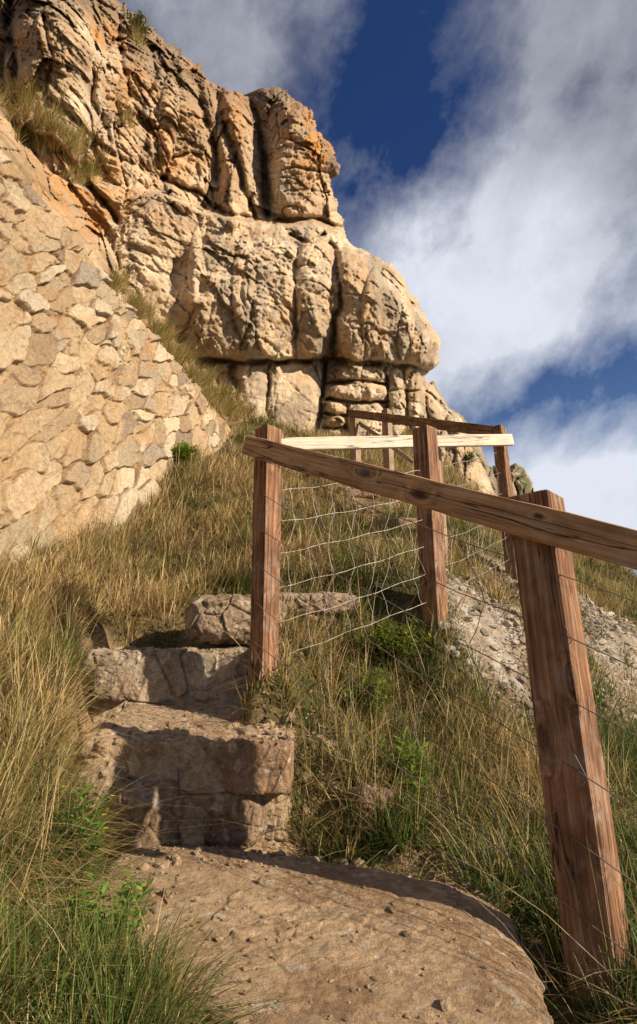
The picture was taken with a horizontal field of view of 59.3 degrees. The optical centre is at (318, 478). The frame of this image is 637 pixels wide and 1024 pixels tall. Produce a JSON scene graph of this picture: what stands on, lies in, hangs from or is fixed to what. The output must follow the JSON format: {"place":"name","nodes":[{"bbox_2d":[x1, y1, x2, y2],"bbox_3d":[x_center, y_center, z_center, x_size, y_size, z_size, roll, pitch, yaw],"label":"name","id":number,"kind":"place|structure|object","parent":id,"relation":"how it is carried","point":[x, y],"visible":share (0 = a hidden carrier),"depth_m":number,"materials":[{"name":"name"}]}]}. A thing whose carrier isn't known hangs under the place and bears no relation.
{"place":"outdoors","nodes":[
{"label":"outdoors","id":0,"kind":"place"},
{"bbox_2d":[0,0,494,494],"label":"cliff","id":1,"kind":"structure","parent":0,"point":[209,211],"depth_m":10.84,"materials":[{"name":"beige stone"}]},
{"bbox_2d":[80,159,99,177],"bbox_3d":[-3.955,-5.309,9.630,0.290,0.201,0.379,-10,-20,29],"label":"leafy plant","id":2,"kind":"object","parent":1,"relation":"on","point":[96,172],"visible":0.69,"depth_m":9.62,"materials":[{"name":"green plant"}]},
{"bbox_2d":[123,9,149,37],"bbox_3d":[-3.965,-9.868,12.144,0.548,0.348,0.556,0,-18,0],"label":"leafy plant","id":3,"kind":"object","parent":1,"relation":"on","point":[141,17],"visible":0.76,"depth_m":12.05,"materials":[{"name":"green plant"}]},
{"bbox_2d":[0,7,383,425],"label":"ledge grass","id":4,"kind":"structure","parent":1,"relation":"on","point":[203,376],"depth_m":8.84,"materials":[{"name":"green plant"}]},
{"bbox_2d":[464,450,478,465],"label":"leafy plant","id":5,"kind":"object","parent":1,"relation":"on","point":[471,455],"visible":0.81,"depth_m":12.21,"materials":[{"name":"green plant"}]},
{"bbox_2d":[490,463,533,495],"bbox_3d":[6.514,1.135,20.308,3.256,4.205,5.976,0,-18,0],"label":"rock outcrop","id":6,"kind":"object","parent":1,"relation":"on","point":[522,482],"visible":0.12,"depth_m":18.17,"materials":[{"name":"beige stone"}]},
{"bbox_2d":[0,396,636,1023],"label":"hillside","id":7,"kind":"structure","parent":0,"point":[404,603],"depth_m":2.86,"materials":[{"name":"plant"}]},
{"bbox_2d":[0,908,72,958],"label":"leafy plant","id":8,"kind":"object","parent":7,"relation":"on","point":[40,913],"visible":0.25,"depth_m":1.13,"materials":[{"name":"green plant"}]},
{"bbox_2d":[47,779,115,877],"bbox_3d":[-0.631,0.938,1.504,0.205,0.226,0.198,0,-18,0],"label":"leafy plant","id":9,"kind":"object","parent":7,"relation":"on","point":[96,821],"visible":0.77,"depth_m":1.49,"materials":[{"name":"green plant"}]},
{"bbox_2d":[56,871,156,959],"bbox_3d":[-0.444,0.953,1.215,0.218,0.166,0.204,13,-22,-36],"label":"leafy plant","id":10,"kind":"object","parent":7,"relation":"on","point":[124,890],"visible":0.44,"depth_m":1.22,"materials":[{"name":"green plant"}]},
{"bbox_2d":[0,150,232,564],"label":"retaining wall","id":11,"kind":"structure","parent":7,"relation":"on","point":[101,396],"depth_m":5.07,"materials":[{"name":"beige stone"}]},
{"bbox_2d":[81,645,249,727],"bbox_3d":[-0.801,1.079,2.839,1.036,0.458,0.617,0,-18,0],"label":"stone step","id":12,"kind":"object","parent":7,"relation":"on","point":[176,682],"visible":0.52,"depth_m":2.66,"materials":[{"name":"beige stone"}]},
{"bbox_2d":[161,440,201,464],"bbox_3d":[-1.652,-0.304,6.502,0.568,0.339,0.504,0,-18,0],"label":"leafy plant","id":13,"kind":"object","parent":7,"relation":"on","point":[184,453],"visible":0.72,"depth_m":6.41,"materials":[{"name":"green plant"}]},
{"bbox_2d":[72,704,294,857],"bbox_3d":[-0.500,1.265,2.349,0.856,0.607,0.898,0,-18,0],"label":"stone step","id":14,"kind":"object","parent":7,"relation":"on","point":[264,772],"visible":0.69,"depth_m":2.01,"materials":[{"name":"beige stone"}]},
{"bbox_2d":[184,594,287,646],"bbox_3d":[-0.438,0.744,2.959,0.533,0.281,0.372,6,-19,-18],"label":"boulder","id":15,"kind":"object","parent":7,"relation":"on","point":[228,615],"visible":0.59,"depth_m":2.80,"materials":[{"name":"stone"}]},
{"bbox_2d":[39,614,592,1023],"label":"path gravel","id":16,"kind":"structure","parent":7,"relation":"on","point":[445,1004],"depth_m":1.83,"materials":[{"name":"beige gravel"}]},
{"bbox_2d":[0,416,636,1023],"bbox_3d":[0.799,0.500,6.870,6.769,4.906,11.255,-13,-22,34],"label":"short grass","id":17,"kind":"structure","parent":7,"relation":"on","point":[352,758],"depth_m":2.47,"materials":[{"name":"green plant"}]},
{"bbox_2d":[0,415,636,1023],"bbox_3d":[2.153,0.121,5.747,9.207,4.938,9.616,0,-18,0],"label":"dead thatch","id":18,"kind":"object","parent":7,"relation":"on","point":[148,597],"visible":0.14,"depth_m":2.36,"materials":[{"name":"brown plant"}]},
{"bbox_2d":[0,418,636,1023],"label":"ground weeds","id":19,"kind":"object","parent":7,"relation":"on","point":[420,838],"visible":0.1,"depth_m":2.21,"materials":[{"name":"green plant"}]},
{"bbox_2d":[279,591,359,615],"bbox_3d":[-0.028,0.719,3.183,0.534,0.151,0.332,0,-18,0],"label":"boulder","id":20,"kind":"object","parent":7,"relation":"on","point":[317,598],"visible":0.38,"depth_m":3.05,"materials":[{"name":"stone"}]},
{"bbox_2d":[98,846,553,1023],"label":"stone step","id":21,"kind":"object","parent":7,"relation":"on","point":[347,965],"visible":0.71,"depth_m":1.29,"materials":[{"name":"beige stone"}]},
{"bbox_2d":[337,486,378,498],"bbox_3d":[0.459,0.192,6.550,0.515,0.169,0.390,0,-18,0],"label":"stone step","id":22,"kind":"object","parent":7,"relation":"on","point":[361,493],"visible":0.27,"depth_m":6.38,"materials":[{"name":"beige stone"}]},
{"bbox_2d":[338,660,395,722],"bbox_3d":[0.221,0.991,2.619,0.295,0.271,0.296,0,-18,0],"label":"leafy plant","id":23,"kind":"object","parent":7,"relation":"on","point":[383,683],"visible":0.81,"depth_m":2.60,"materials":[{"name":"green plant"}]},
{"bbox_2d":[348,783,393,814],"bbox_3d":[0.200,1.190,2.084,0.175,0.105,0.143,6,-19,-18],"label":"boulder","id":24,"kind":"object","parent":7,"relation":"on","point":[370,793],"visible":0.63,"depth_m":2.04,"materials":[{"name":"stone"}]},
{"bbox_2d":[353,502,401,513],"bbox_3d":[0.616,0.341,5.878,0.522,0.148,0.361,0,-18,0],"label":"stone step","id":25,"kind":"object","parent":7,"relation":"on","point":[373,507],"visible":0.23,"depth_m":5.73,"materials":[{"name":"beige stone"}]},
{"bbox_2d":[351,615,430,665],"bbox_3d":[0.378,0.838,2.913,0.438,0.261,0.401,0,-18,0],"label":"leafy plant","id":26,"kind":"object","parent":7,"relation":"on","point":[405,642],"visible":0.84,"depth_m":2.86,"materials":[{"name":"green plant"}]},
{"bbox_2d":[369,517,416,530],"bbox_3d":[0.720,0.451,5.208,0.490,0.146,0.319,-3,-18,8],"label":"stone step","id":27,"kind":"object","parent":7,"relation":"on","point":[388,523],"visible":0.26,"depth_m":5.08,"materials":[{"name":"beige stone"}]},
{"bbox_2d":[279,424,517,656],"bbox_3d":[0.691,0.216,3.711,2.291,1.932,1.242,6,-19,-18],"label":"wooden fence","id":28,"kind":"object","parent":7,"relation":"on","point":[426,443],"visible":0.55,"depth_m":3.30,"materials":[{"name":"red wood"}]},
{"bbox_2d":[384,536,417,548],"bbox_3d":[0.742,0.558,4.599,0.434,0.133,0.320,-4,-18,11],"label":"stone step","id":29,"kind":"object","parent":7,"relation":"on","point":[400,539],"visible":0.21,"depth_m":4.48,"materials":[{"name":"beige stone"}]},
{"bbox_2d":[370,726,442,798],"bbox_3d":[0.352,1.128,2.198,0.299,0.293,0.273,-11,-21,32],"label":"leafy plant","id":30,"kind":"object","parent":7,"relation":"on","point":[411,761],"visible":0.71,"depth_m":2.18,"materials":[{"name":"green plant"}]},
{"bbox_2d":[348,408,501,551],"bbox_3d":[1.123,-0.146,6.197,0.423,2.383,2.823,8,-19,-23],"label":"wooden fence","id":31,"kind":"object","parent":7,"relation":"on","point":[386,417],"visible":0.71,"depth_m":6.74,"materials":[{"name":"brown wood"}]},
{"bbox_2d":[242,424,636,1005],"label":"wooden fence","id":32,"kind":"object","parent":7,"relation":"on","point":[547,531],"visible":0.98,"depth_m":1.54,"materials":[{"name":"red wood"}]},
{"bbox_2d":[436,621,449,629],"bbox_3d":[0.655,0.775,2.955,0.075,0.052,0.065,0,-18,0],"label":"pale stone","id":33,"kind":"object","parent":7,"relation":"on","point":[444,625],"visible":0.71,"depth_m":2.93,"materials":[{"name":"beige stone"}]},
{"bbox_2d":[442,645,455,652],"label":"pale stone","id":34,"kind":"object","parent":7,"relation":"on","point":[451,648],"visible":0.73,"depth_m":2.85,"materials":[{"name":"beige stone"}]},
{"bbox_2d":[447,619,457,629],"bbox_3d":[0.710,0.783,3.005,0.085,0.063,0.094,-14,-22,36],"label":"pale stone","id":35,"kind":"object","parent":7,"relation":"on","point":[453,622],"visible":0.47,"depth_m":2.97,"materials":[{"name":"beige stone"}]},
{"bbox_2d":[450,651,459,657],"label":"pale stone","id":36,"kind":"object","parent":7,"relation":"on","point":[455,653],"visible":0.77,"depth_m":2.84,"materials":[{"name":"beige stone"}]},
{"bbox_2d":[453,640,465,650],"bbox_3d":[0.727,0.871,2.925,0.077,0.056,0.087,0,-18,0],"label":"pale stone","id":37,"kind":"object","parent":7,"relation":"on","point":[460,646],"visible":0.46,"depth_m":2.89,"materials":[{"name":"beige stone"}]},
{"bbox_2d":[429,380,497,495],"bbox_3d":[3.755,-0.932,16.784,3.246,6.152,6.043,0,-18,0],"label":"rock outcrop","id":38,"kind":"object","parent":7,"relation":"on","point":[479,452],"visible":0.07,"depth_m":14.40,"materials":[{"name":"beige stone"}]},
{"bbox_2d":[464,658,470,665],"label":"pale stone","id":39,"kind":"object","parent":7,"relation":"on","point":[467,662],"visible":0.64,"depth_m":2.87,"materials":[{"name":"beige stone"}]},
{"bbox_2d":[326,601,636,875],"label":"russet stems","id":40,"kind":"object","parent":7,"relation":"on","point":[457,694],"visible":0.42,"depth_m":2.38,"materials":[{"name":"brown plant"}]},
{"bbox_2d":[395,425,636,613],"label":"hill turf","id":41,"kind":"structure","parent":7,"relation":"on","point":[629,583],"depth_m":7.98,"materials":[{"name":"green plant"}]},
{"bbox_2d":[582,558,606,572],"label":"leafy plant","id":42,"kind":"object","parent":7,"relation":"on","point":[590,560],"visible":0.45,"depth_m":8.32,"materials":[{"name":"green plant"}]},
{"bbox_2d":[118,0,636,574],"label":"sky","id":43,"kind":"structure","parent":0,"point":[485,151],"materials":[{"name":"blue"}]},
{"bbox_2d":[445,538,636,744],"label":"scree gravel","id":44,"kind":"structure","parent":0,"point":[607,616],"depth_m":3.64,"materials":[{"name":"beige gravel"}]}
]}

